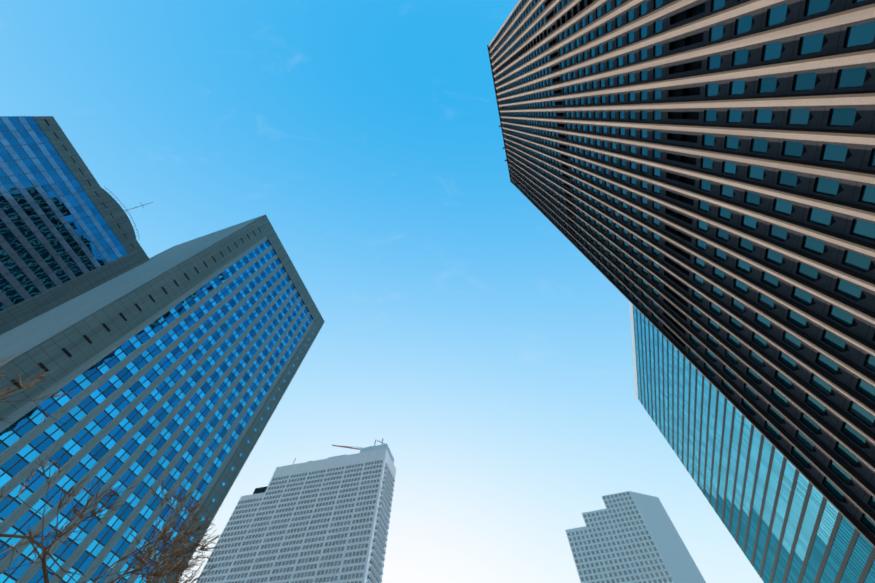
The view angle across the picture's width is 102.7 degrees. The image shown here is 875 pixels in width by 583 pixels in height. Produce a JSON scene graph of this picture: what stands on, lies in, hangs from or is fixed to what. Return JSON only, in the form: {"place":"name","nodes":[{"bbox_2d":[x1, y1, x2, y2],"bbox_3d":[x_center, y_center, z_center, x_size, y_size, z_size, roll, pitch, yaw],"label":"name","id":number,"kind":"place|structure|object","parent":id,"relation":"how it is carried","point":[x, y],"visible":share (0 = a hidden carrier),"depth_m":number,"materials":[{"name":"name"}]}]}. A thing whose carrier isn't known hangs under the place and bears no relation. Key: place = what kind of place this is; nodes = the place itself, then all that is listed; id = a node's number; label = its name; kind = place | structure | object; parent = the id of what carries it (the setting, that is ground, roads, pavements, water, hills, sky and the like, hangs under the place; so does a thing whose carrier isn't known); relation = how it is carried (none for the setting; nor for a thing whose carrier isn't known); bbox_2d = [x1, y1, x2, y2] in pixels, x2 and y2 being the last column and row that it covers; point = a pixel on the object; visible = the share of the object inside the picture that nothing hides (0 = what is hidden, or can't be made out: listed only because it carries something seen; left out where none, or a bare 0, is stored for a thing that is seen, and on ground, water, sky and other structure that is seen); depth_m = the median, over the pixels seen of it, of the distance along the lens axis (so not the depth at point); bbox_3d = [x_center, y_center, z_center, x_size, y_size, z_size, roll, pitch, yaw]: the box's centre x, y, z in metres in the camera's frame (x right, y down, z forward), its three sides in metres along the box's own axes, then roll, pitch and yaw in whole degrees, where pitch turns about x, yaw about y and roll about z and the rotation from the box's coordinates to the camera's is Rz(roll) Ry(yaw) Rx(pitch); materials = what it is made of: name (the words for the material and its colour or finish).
{"place":"outdoors","nodes":[
{"label":"outdoors","id":0,"kind":"place"},
{"bbox_2d":[0,116,152,334],"bbox_3d":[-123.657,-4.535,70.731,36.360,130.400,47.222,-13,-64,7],"label":"tower","id":1,"kind":"structure","parent":0,"point":[67,232],"depth_m":95.82,"materials":[{"name":"grey"}]},
{"bbox_2d":[0,215,324,582],"bbox_3d":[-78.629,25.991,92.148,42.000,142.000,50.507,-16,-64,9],"label":"building","id":2,"kind":"structure","parent":0,"point":[179,364],"depth_m":74.19,"materials":[{"name":"grey"}]},
{"bbox_2d":[196,439,395,582],"bbox_3d":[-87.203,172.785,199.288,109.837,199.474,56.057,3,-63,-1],"label":"skyscraper","id":3,"kind":"structure","parent":0,"point":[323,521],"depth_m":220.83,"materials":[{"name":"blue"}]},
{"bbox_2d":[0,0,763,582],"label":"sky","id":4,"kind":"structure","parent":0,"point":[462,331],"materials":[{"name":"blue"}]},
{"bbox_2d":[565,491,705,582],"bbox_3d":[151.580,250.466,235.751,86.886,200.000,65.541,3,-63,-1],"label":"tower","id":5,"kind":"structure","parent":0,"point":[628,537],"depth_m":278.82,"materials":[{"name":"grey concrete"}]},
{"bbox_2d":[487,0,874,547],"bbox_3d":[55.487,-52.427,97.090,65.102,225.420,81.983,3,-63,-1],"label":"brown tower","id":6,"kind":"structure","parent":0,"point":[692,182],"depth_m":42.54,"materials":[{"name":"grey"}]},
{"label":"ground","id":7,"kind":"structure","parent":0,"visible":0},
{"bbox_2d":[0,318,179,582],"bbox_3d":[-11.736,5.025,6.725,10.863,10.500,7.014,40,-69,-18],"label":"tree","id":8,"kind":"object","parent":7,"relation":"on","point":[38,378],"visible":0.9,"depth_m":8.20,"materials":[{"name":"brown plant"}]},
{"bbox_2d":[0,444,224,582],"bbox_3d":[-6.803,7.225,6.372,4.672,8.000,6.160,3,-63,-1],"label":"tree","id":9,"kind":"object","parent":7,"relation":"on","point":[177,569],"visible":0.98,"depth_m":7.97,"materials":[{"name":"brown plant"}]},
{"bbox_2d":[629,301,874,582],"bbox_3d":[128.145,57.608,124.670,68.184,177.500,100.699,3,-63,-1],"label":"glass tower","id":10,"kind":"structure","parent":7,"relation":"on","point":[781,517],"depth_m":128.09,"materials":[{"name":"teal glass"}]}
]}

